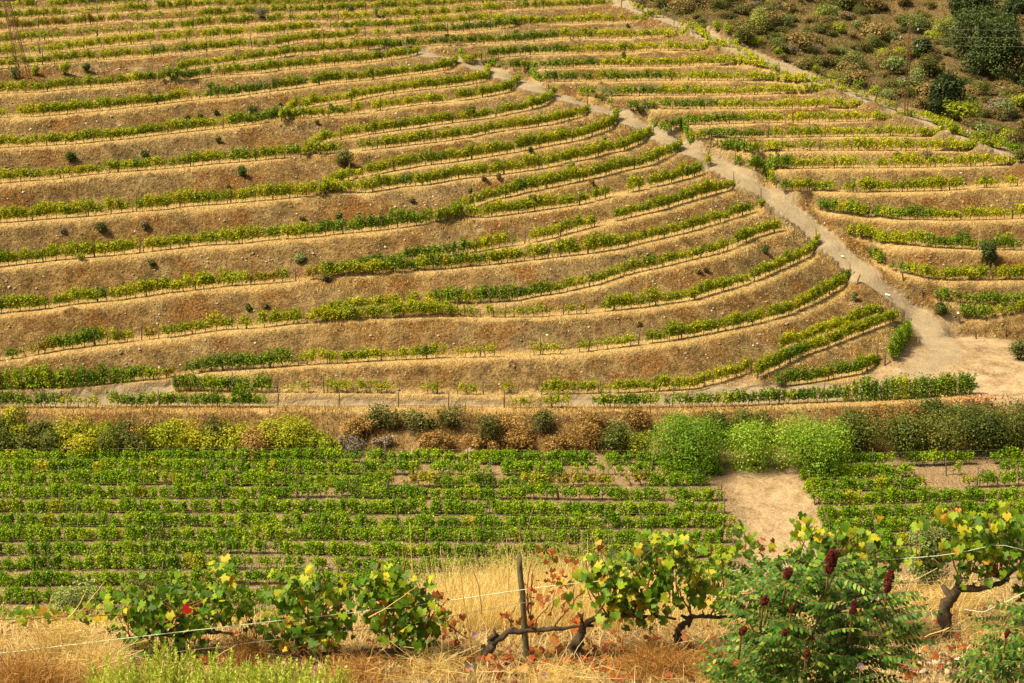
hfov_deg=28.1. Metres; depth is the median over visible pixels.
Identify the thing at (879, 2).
scrub bush
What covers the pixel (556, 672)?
dead shrub
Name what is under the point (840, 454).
bush
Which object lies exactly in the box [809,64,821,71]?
bush
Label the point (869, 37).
scrub bush
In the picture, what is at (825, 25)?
scrub bush
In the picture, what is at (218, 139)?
bush
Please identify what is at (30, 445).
bush
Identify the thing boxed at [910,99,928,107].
scrub bush
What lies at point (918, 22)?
bush
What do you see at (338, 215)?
bush
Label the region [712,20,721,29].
bush
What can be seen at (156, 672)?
feathery shrub
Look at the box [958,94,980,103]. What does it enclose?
scrub bush
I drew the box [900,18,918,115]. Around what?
utility pole
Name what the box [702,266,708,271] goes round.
bush
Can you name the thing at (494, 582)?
tall grass
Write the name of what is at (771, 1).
scrub bush
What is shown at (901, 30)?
scrub bush
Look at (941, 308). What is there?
bush
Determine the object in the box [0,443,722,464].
vine row
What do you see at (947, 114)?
scrub bush
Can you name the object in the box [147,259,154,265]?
bush
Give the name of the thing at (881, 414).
bush
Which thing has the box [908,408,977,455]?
bush
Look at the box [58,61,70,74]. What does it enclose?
bush
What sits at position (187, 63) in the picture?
vine row
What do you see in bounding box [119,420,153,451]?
bush
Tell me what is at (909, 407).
bush
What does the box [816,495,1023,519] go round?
vine row
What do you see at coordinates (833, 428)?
bush
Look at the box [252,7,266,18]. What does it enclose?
bush
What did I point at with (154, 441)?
bush
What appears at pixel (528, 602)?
trellis wire
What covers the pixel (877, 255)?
vine row
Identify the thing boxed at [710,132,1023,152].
vine row
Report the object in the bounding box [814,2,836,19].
bush
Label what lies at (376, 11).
bush
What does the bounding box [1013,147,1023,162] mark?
bush
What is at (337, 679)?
feathery shrub
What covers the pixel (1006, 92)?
bush
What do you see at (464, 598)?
trellis wire
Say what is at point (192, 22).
vine row
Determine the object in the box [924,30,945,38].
scrub bush
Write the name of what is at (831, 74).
bush
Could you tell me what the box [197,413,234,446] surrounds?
bush
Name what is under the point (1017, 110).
scrub bush
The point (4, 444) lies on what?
bush
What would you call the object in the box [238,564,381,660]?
grapevine
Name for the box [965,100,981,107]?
bush
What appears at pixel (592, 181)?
bush
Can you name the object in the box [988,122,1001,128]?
scrub bush
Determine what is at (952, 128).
bush
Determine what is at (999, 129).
scrub bush
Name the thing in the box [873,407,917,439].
bush
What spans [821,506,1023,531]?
vine row
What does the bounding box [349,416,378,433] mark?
bush
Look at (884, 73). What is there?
scrub bush
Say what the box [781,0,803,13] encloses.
bush
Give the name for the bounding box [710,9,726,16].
scrub bush
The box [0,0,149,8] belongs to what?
vine row
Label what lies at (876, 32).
scrub bush
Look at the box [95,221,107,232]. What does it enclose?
bush
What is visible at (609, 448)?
bush
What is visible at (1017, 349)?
bush
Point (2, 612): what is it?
vine row
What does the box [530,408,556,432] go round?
bush
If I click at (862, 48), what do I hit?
scrub bush
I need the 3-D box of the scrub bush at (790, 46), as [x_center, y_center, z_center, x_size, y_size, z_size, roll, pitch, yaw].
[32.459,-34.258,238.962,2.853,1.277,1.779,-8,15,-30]
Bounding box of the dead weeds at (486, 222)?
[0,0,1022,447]
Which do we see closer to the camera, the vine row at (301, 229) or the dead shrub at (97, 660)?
the dead shrub at (97, 660)
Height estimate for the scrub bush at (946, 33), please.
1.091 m
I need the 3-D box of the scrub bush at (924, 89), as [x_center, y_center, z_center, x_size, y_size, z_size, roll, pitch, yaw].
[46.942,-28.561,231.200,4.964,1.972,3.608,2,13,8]
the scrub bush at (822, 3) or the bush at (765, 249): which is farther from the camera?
the scrub bush at (822, 3)
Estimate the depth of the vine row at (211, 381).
173.28 m
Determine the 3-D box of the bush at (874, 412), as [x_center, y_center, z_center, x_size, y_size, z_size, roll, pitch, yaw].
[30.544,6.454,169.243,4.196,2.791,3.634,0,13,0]
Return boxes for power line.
[922,28,1023,30]
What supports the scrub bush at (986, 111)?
on the ground at (946, 342)
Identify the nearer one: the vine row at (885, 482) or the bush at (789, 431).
the vine row at (885, 482)
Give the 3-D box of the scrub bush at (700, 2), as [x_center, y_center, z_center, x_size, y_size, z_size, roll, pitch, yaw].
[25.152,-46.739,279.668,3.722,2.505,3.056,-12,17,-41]
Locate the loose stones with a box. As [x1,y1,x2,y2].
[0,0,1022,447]
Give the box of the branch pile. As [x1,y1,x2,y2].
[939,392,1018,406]
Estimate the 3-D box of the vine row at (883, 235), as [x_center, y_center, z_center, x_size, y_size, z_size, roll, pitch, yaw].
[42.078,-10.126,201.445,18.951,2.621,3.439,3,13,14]
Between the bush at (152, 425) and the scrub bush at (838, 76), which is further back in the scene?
the scrub bush at (838, 76)
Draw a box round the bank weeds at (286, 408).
[0,400,1022,453]
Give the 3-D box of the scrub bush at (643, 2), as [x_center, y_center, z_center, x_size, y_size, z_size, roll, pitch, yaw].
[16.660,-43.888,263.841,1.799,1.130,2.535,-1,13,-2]
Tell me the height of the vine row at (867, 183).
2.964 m
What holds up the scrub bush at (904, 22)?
on the ground at (946, 342)
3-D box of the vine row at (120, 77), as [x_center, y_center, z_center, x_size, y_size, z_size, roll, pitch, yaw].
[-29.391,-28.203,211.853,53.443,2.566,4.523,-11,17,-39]
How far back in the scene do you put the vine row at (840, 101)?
221.64 m
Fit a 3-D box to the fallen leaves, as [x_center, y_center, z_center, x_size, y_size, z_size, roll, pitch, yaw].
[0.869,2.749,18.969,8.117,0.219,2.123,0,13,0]
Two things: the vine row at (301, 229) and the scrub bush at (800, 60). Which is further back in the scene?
the scrub bush at (800, 60)
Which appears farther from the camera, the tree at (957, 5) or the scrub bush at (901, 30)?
the tree at (957, 5)
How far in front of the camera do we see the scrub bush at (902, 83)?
231.86 m
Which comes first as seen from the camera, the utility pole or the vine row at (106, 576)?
the vine row at (106, 576)
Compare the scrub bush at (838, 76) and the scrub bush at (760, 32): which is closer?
the scrub bush at (838, 76)
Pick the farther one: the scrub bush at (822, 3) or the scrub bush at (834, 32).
the scrub bush at (822, 3)
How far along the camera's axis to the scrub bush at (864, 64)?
241.17 m
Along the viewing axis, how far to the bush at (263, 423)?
166.50 m
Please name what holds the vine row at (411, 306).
on the ground at (946, 342)
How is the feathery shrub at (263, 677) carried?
on the ground at (946, 342)
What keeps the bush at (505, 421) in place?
on the ground at (946, 342)
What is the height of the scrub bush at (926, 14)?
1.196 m
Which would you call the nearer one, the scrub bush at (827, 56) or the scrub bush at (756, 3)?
the scrub bush at (827, 56)
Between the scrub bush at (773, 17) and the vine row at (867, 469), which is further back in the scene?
the scrub bush at (773, 17)
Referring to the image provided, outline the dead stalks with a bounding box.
[68,522,948,680]
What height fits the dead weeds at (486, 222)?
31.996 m
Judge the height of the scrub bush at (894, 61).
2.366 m
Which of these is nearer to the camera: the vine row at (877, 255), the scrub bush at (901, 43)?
the vine row at (877, 255)
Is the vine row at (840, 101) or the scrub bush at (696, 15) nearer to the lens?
the vine row at (840, 101)
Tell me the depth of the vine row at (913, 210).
203.86 m
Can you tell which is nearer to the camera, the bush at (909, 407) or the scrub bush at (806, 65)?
the bush at (909, 407)
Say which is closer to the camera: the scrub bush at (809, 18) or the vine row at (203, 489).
the vine row at (203, 489)
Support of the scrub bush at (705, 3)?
on the ground at (946, 342)
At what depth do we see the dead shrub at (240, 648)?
18.55 m
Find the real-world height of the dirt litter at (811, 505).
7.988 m
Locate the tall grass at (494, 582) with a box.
[388,501,747,631]
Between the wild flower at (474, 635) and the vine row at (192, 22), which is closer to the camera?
the wild flower at (474, 635)
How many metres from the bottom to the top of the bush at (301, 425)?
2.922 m
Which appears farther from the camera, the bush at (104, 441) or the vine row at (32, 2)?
the vine row at (32, 2)
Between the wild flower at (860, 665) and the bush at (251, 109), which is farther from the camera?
the bush at (251, 109)
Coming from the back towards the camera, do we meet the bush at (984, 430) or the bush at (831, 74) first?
the bush at (831, 74)
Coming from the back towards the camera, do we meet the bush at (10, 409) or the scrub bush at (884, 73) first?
the scrub bush at (884, 73)
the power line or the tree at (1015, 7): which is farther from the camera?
the tree at (1015, 7)
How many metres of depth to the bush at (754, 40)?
236.65 m
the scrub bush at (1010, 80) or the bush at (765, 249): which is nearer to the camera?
the bush at (765, 249)
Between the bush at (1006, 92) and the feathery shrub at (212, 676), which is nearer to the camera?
the feathery shrub at (212, 676)
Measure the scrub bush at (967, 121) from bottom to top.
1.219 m
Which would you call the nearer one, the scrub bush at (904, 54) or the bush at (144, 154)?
the bush at (144, 154)
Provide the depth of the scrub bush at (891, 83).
231.60 m
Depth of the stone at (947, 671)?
18.21 m
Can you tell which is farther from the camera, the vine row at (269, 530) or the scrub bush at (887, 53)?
the scrub bush at (887, 53)
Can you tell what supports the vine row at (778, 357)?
on the ground at (946, 342)
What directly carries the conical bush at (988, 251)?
on the ground at (946, 342)
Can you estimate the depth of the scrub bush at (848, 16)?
275.40 m
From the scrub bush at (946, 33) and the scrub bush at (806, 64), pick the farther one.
the scrub bush at (946, 33)
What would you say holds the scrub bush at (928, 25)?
on the ground at (946, 342)
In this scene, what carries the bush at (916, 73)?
on the ground at (946, 342)
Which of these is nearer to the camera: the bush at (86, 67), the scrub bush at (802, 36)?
the bush at (86, 67)
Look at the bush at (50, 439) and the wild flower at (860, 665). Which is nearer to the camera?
the wild flower at (860, 665)
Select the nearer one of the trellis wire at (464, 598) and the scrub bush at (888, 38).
the trellis wire at (464, 598)
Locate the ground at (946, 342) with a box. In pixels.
[0,0,1023,682]
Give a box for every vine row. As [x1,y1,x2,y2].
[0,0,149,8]
[0,0,406,17]
[0,0,521,29]
[0,0,649,42]
[0,5,693,65]
[0,11,536,53]
[0,43,422,92]
[0,48,458,116]
[0,70,522,145]
[0,96,590,181]
[0,118,654,222]
[0,148,712,264]
[0,188,765,312]
[0,264,851,389]
[0,371,977,407]
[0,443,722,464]
[0,454,723,475]
[0,465,711,487]
[0,477,724,500]
[0,492,726,515]
[0,505,737,529]
[0,518,735,543]
[0,532,733,558]
[0,546,735,572]
[0,561,742,586]
[0,578,737,603]
[0,600,330,621]
[1,619,235,625]
[2,227,821,358]
[157,33,391,80]
[172,355,753,394]
[278,58,491,121]
[300,84,558,157]
[316,102,621,195]
[318,214,782,311]
[321,172,735,276]
[378,20,710,49]
[433,137,685,222]
[458,37,759,61]
[483,52,786,74]
[526,65,838,85]
[577,80,879,101]
[600,87,899,114]
[645,105,966,136]
[679,116,1001,146]
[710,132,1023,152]
[731,149,1023,175]
[753,304,900,378]
[762,158,1017,192]
[773,343,880,387]
[777,297,882,349]
[797,444,1023,467]
[798,454,1023,479]
[803,467,1023,492]
[808,480,1023,505]
[816,196,1023,219]
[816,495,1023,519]
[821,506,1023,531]
[829,525,1023,547]
[837,541,1023,559]
[844,221,1021,249]
[868,245,1023,280]
[883,317,914,358]
[932,286,1023,303]
[959,299,1023,318]
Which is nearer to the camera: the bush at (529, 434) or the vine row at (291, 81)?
the bush at (529, 434)
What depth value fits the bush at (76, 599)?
20.67 m
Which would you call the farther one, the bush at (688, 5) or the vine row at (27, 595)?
the bush at (688, 5)
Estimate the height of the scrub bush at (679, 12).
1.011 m
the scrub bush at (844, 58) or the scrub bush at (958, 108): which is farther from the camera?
the scrub bush at (844, 58)
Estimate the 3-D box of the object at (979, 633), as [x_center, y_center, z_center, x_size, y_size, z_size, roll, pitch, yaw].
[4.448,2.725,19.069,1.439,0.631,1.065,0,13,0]
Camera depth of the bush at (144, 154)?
193.80 m
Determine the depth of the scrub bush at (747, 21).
245.53 m
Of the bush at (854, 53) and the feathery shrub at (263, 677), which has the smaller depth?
the feathery shrub at (263, 677)
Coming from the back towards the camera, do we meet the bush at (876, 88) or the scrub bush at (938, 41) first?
the scrub bush at (938, 41)
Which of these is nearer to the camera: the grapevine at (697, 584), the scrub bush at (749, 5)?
the grapevine at (697, 584)
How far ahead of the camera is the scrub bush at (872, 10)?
292.50 m
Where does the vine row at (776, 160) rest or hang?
on the ground at (946, 342)
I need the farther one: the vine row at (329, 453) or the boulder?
the boulder
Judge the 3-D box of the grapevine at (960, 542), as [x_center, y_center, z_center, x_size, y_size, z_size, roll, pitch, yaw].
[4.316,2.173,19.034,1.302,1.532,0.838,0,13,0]
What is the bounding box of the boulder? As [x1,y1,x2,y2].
[464,447,478,452]
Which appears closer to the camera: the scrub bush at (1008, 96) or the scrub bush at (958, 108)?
the scrub bush at (958, 108)
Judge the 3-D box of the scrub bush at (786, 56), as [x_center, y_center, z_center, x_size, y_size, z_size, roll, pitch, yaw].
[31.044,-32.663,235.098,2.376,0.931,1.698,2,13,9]
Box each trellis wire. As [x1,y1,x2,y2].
[0,545,1023,653]
[57,577,1022,666]
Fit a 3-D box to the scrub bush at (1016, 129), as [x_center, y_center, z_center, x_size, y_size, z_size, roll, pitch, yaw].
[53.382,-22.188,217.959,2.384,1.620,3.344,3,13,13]
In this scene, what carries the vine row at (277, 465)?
on the ground at (946, 342)
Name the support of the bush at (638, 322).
on the ground at (946, 342)
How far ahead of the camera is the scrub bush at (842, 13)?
275.26 m
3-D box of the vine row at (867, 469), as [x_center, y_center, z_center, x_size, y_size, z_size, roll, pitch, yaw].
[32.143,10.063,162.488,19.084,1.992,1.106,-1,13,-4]
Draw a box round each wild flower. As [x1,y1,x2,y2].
[467,664,472,680]
[472,632,476,682]
[857,662,863,682]
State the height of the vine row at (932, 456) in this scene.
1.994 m
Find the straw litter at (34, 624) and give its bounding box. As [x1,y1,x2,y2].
[0,568,1023,682]
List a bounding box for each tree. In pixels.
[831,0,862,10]
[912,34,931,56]
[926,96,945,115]
[927,70,966,106]
[946,0,999,21]
[947,0,1023,78]
[1004,0,1023,19]
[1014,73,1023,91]
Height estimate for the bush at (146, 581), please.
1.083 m
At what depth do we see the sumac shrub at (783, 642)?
16.26 m
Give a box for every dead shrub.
[0,595,127,657]
[0,630,101,682]
[7,617,150,682]
[201,612,309,667]
[293,638,426,682]
[376,614,483,682]
[486,634,629,682]
[582,602,719,682]
[654,621,740,682]
[866,596,965,653]
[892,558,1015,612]
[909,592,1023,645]
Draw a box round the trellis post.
[517,554,528,661]
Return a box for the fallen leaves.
[170,601,1019,682]
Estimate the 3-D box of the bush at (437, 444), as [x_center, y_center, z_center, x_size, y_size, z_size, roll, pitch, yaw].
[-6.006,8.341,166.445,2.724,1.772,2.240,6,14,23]
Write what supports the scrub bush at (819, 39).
on the ground at (946, 342)
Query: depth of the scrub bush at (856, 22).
272.37 m
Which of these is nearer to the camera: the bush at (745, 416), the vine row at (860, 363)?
the bush at (745, 416)
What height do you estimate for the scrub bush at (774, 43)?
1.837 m
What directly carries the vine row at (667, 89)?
on the ground at (946, 342)
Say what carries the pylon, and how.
on the ground at (946, 342)
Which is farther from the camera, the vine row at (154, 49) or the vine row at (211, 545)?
the vine row at (154, 49)
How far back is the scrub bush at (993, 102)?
225.17 m
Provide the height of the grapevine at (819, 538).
1.427 m
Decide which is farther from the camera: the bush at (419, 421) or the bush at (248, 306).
the bush at (248, 306)
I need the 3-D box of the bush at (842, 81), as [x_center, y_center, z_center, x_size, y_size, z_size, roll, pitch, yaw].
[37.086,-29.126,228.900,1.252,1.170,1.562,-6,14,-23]
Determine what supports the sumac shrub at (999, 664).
on the ground at (946, 342)
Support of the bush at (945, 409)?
on the ground at (946, 342)
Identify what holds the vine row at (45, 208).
on the ground at (946, 342)
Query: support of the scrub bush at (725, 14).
on the ground at (946, 342)
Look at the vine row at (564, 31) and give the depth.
239.61 m
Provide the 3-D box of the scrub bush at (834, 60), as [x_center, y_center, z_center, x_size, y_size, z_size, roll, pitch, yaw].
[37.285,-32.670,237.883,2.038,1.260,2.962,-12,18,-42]
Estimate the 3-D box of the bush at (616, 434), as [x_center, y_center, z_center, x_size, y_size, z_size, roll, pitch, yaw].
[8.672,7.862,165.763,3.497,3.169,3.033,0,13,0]
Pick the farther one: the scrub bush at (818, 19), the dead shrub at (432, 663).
the scrub bush at (818, 19)
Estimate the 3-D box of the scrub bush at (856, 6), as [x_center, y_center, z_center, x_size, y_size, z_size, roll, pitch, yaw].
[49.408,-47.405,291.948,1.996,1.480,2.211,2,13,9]
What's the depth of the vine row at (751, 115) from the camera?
218.84 m
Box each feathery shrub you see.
[83,650,139,682]
[120,634,202,682]
[164,642,264,682]
[226,654,326,682]
[303,655,353,682]
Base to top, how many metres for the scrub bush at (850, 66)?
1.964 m
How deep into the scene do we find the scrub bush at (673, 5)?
270.21 m
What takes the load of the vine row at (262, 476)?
on the ground at (946, 342)
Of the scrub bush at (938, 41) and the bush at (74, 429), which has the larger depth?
the scrub bush at (938, 41)
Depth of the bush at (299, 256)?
184.90 m
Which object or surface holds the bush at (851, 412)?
on the ground at (946, 342)
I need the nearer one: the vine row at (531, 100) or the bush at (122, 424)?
the bush at (122, 424)
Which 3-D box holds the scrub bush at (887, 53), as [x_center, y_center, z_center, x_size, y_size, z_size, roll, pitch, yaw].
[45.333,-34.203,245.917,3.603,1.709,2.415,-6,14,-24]
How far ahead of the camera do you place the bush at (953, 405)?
171.44 m
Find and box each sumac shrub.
[693,543,942,682]
[944,600,1023,682]
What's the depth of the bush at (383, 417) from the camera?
168.45 m
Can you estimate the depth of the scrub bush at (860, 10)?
290.65 m
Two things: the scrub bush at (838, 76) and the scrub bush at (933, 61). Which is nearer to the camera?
the scrub bush at (838, 76)
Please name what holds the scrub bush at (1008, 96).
on the ground at (946, 342)
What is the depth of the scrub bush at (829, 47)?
246.89 m
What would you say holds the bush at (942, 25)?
on the ground at (946, 342)
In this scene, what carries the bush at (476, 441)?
on the ground at (946, 342)
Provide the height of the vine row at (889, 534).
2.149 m
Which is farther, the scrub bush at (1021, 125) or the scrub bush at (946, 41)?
the scrub bush at (946, 41)
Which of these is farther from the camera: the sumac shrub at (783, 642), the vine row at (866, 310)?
the vine row at (866, 310)
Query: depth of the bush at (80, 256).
182.32 m
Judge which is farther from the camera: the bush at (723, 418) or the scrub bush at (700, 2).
the scrub bush at (700, 2)
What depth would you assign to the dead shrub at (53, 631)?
18.86 m
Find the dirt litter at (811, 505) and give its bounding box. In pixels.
[722,338,997,571]
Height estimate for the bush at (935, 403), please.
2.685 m
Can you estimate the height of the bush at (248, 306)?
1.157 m
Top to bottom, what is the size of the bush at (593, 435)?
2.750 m
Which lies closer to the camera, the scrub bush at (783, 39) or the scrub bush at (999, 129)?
the scrub bush at (999, 129)
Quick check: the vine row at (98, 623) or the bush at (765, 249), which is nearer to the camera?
the vine row at (98, 623)
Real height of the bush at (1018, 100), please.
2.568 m
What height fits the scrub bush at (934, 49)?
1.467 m
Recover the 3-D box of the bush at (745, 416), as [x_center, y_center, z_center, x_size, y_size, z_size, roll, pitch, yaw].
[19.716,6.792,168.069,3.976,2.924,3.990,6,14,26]
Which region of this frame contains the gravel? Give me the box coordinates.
[584,608,1022,682]
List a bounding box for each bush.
[0,404,25,432]
[0,406,30,442]
[0,420,37,447]
[0,430,18,452]
[7,432,47,455]
[10,64,20,78]
[22,418,62,441]
[31,62,38,74]
[35,427,73,453]
[49,576,100,623]
[53,415,92,442]
[53,430,99,458]
[56,412,94,438]
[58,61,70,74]
[59,227,66,232]
[65,151,75,161]
[76,253,84,260]
[81,62,89,71]
[85,419,116,446]
[92,434,122,453]
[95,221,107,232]
[97,421,150,453]
[107,416,149,444]
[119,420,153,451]
[119,558,155,611]
[130,420,185,451]
[131,419,184,438]
[140,220,148,228]
[141,150,148,157]
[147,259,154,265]
[160,416,201,443]
[172,430,201,453]
[191,423,235,452]
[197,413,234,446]
[206,82,213,89]
[213,433,249,453]
[215,136,221,143]
[217,420,257,444]
[235,422,281,460]
[237,165,246,176]
[245,303,251,311]
[247,105,257,113]
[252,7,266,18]
[256,418,281,445]
[258,417,313,454]
[274,412,318,444]
[293,429,341,451]
[294,250,306,263]
[322,275,331,281]
[325,433,368,455]
[335,143,353,167]
[335,210,342,219]
[338,416,364,438]
[347,5,353,11]
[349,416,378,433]
[360,399,397,429]
[371,434,394,448]
[372,7,378,15]
[388,407,429,431]
[409,197,415,202]
[415,429,453,450]
[419,434,454,451]
[426,418,435,427]
[430,404,465,429]
[462,433,501,451]
[473,412,501,446]
[483,411,528,434]
[500,428,531,451]
[503,427,536,452]
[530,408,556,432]
[543,427,582,453]
[551,436,578,448]
[567,160,575,168]
[572,419,607,451]
[574,409,609,430]
[588,178,594,184]
[598,419,638,455]
[605,443,627,454]
[620,405,653,431]
[623,430,653,460]
[635,0,647,4]
[635,320,641,325]
[643,407,742,475]
[652,0,673,8]
[667,0,686,9]
[671,0,701,12]
[673,8,686,14]
[690,0,708,6]
[690,12,701,18]
[692,19,708,23]
[693,407,740,439]
[694,266,700,273]
[702,0,721,10]
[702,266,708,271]
[707,0,732,10]
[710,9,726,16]
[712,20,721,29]
[714,10,729,18]
[722,413,793,474]
[723,22,733,33]
[725,10,735,18]
[729,3,754,13]
[729,406,782,437]
[731,0,745,7]
[731,22,751,30]
[732,25,756,41]
[737,31,754,40]
[738,2,755,12]
[739,17,755,27]
[748,0,765,6]
[748,3,770,31]
[749,36,759,44]
[752,22,767,33]
[760,9,782,24]
[762,244,769,253]
[763,1,783,15]
[765,30,786,39]
[767,407,857,480]
[768,0,785,5]
[768,43,786,50]
[769,39,787,53]
[773,46,782,54]
[775,26,793,33]
[775,36,787,42]
[775,53,791,59]
[777,12,793,26]
[779,421,803,448]
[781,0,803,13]
[784,29,812,49]
[785,42,797,52]
[787,31,811,45]
[792,57,813,67]
[795,58,816,69]
[797,60,817,69]
[800,30,815,42]
[800,44,819,54]
[802,27,812,32]
[803,14,816,21]
[807,42,824,52]
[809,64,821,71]
[810,23,824,32]
[810,53,827,65]
[812,22,831,31]
[812,32,826,43]
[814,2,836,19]
[814,15,833,22]
[815,0,831,7]
[818,422,864,438]
[819,53,833,63]
[820,4,841,13]
[823,29,838,36]
[825,435,850,458]
[826,45,837,52]
[826,55,843,64]
[826,407,886,454]
[828,21,840,28]
[829,70,837,79]
[830,72,853,81]
[833,21,848,32]
[834,2,847,8]
[834,46,848,52]
[834,54,859,69]
[834,60,860,74]
[836,407,869,428]
[837,76,848,84]
[838,10,851,18]
[841,12,856,18]
[841,69,874,83]
[845,48,863,62]
[847,30,855,36]
[851,290,858,300]
[852,4,863,12]
[852,19,861,26]
[852,78,865,88]
[853,7,866,14]
[854,16,867,22]
[856,20,894,38]
[856,41,871,51]
[857,40,870,50]
[858,59,869,69]
[858,403,905,436]
[861,0,884,10]
[864,7,878,12]
[865,405,904,438]
[866,33,879,40]
[867,0,885,7]
[868,410,932,460]
[869,86,881,95]
[870,36,882,48]
[872,56,889,67]
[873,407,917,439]
[875,47,888,56]
[876,40,888,47]
[876,49,901,59]
[878,69,889,77]
[880,55,910,72]
[880,88,894,98]
[881,78,897,89]
[883,29,901,43]
[890,39,898,45]
[892,15,904,22]
[893,46,906,55]
[893,88,906,96]
[894,41,907,47]
[895,78,912,87]
[896,0,911,5]
[896,26,907,31]
[896,399,927,420]
[897,11,907,18]
[897,75,912,84]
[897,86,914,96]
[898,13,914,27]
[898,51,913,58]
[906,11,926,32]
[907,79,931,95]
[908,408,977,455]
[909,64,923,75]
[910,68,928,79]
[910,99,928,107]
[911,79,927,86]
[911,409,940,428]
[912,394,953,424]
[913,96,928,109]
[916,51,938,60]
[918,11,930,17]
[918,55,945,75]
[921,16,952,30]
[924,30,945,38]
[926,0,937,7]
[928,46,940,55]
[931,38,944,43]
[932,17,955,32]
[934,300,951,315]
[936,403,976,426]
[938,29,949,36]
[940,37,952,45]
[940,111,951,117]
[941,99,984,118]
[943,48,951,54]
[948,122,958,133]
[950,395,1013,456]
[951,402,965,415]
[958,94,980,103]
[960,117,979,125]
[961,76,973,85]
[962,84,985,96]
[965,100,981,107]
[967,122,978,128]
[969,79,993,95]
[974,120,992,133]
[978,108,991,117]
[978,238,997,262]
[981,95,996,103]
[984,97,1010,113]
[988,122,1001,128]
[989,124,1012,135]
[990,80,1010,89]
[991,106,1012,119]
[991,393,1023,450]
[993,2,1004,8]
[994,74,1009,81]
[994,98,1016,119]
[995,87,1017,97]
[997,84,1023,95]
[999,76,1013,85]
[999,127,1016,141]
[1000,130,1023,143]
[1003,93,1023,109]
[1006,126,1023,138]
[1008,338,1023,359]
[1009,91,1023,111]
[1010,107,1023,116]
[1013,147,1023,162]
[1016,118,1023,132]
[1017,14,1023,23]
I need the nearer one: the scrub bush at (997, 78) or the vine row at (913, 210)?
the vine row at (913, 210)
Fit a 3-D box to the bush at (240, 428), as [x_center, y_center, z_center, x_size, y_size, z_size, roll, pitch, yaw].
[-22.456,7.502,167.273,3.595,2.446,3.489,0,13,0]
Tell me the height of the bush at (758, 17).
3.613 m
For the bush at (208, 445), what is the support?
on the ground at (946, 342)
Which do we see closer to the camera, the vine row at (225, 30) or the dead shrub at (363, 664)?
the dead shrub at (363, 664)
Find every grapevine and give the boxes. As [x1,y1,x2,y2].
[0,552,257,658]
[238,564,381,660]
[344,554,473,664]
[480,545,593,661]
[569,526,688,661]
[665,544,746,650]
[728,511,911,643]
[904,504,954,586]
[910,498,1023,637]
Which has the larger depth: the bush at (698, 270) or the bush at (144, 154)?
the bush at (144, 154)
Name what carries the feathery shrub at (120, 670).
on the ground at (946, 342)
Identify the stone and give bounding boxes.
[918,668,926,673]
[932,658,941,664]
[942,669,950,674]
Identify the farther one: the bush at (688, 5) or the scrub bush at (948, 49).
the bush at (688, 5)
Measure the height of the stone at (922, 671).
0.073 m
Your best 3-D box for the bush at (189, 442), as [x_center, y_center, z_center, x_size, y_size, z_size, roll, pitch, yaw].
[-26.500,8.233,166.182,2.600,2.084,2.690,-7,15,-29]
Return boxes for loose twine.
[964,592,1023,611]
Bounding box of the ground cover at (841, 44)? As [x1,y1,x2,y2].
[620,0,1023,109]
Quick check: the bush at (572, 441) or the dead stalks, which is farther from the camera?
the bush at (572, 441)
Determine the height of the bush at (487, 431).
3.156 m
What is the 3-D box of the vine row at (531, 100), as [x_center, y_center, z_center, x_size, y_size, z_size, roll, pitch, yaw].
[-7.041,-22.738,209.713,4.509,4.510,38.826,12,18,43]
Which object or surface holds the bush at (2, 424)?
on the ground at (946, 342)
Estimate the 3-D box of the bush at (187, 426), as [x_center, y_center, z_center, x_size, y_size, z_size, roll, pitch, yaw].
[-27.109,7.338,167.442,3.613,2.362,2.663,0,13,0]
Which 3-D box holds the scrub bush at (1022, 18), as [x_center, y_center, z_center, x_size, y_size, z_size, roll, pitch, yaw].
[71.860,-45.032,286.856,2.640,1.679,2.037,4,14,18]
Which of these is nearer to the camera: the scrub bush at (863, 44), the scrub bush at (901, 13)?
the scrub bush at (863, 44)
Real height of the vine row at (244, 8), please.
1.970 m
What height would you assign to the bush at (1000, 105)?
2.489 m
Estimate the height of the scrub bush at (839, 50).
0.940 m
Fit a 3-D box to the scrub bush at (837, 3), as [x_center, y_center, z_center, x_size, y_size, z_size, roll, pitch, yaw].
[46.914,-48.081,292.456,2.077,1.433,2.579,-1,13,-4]
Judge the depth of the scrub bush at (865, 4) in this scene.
292.83 m
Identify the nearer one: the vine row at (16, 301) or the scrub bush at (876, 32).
the vine row at (16, 301)
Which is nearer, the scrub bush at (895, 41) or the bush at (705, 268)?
the bush at (705, 268)
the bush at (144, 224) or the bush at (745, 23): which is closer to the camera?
the bush at (144, 224)
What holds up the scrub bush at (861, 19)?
on the ground at (946, 342)
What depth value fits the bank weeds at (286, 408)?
170.07 m
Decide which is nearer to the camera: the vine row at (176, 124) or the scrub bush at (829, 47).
the vine row at (176, 124)
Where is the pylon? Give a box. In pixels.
[0,0,30,83]
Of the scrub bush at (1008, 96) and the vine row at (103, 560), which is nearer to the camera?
the vine row at (103, 560)
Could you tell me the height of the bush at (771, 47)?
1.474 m
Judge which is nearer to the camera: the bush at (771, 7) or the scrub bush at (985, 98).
the scrub bush at (985, 98)
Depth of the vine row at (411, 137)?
196.75 m
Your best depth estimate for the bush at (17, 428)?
166.45 m

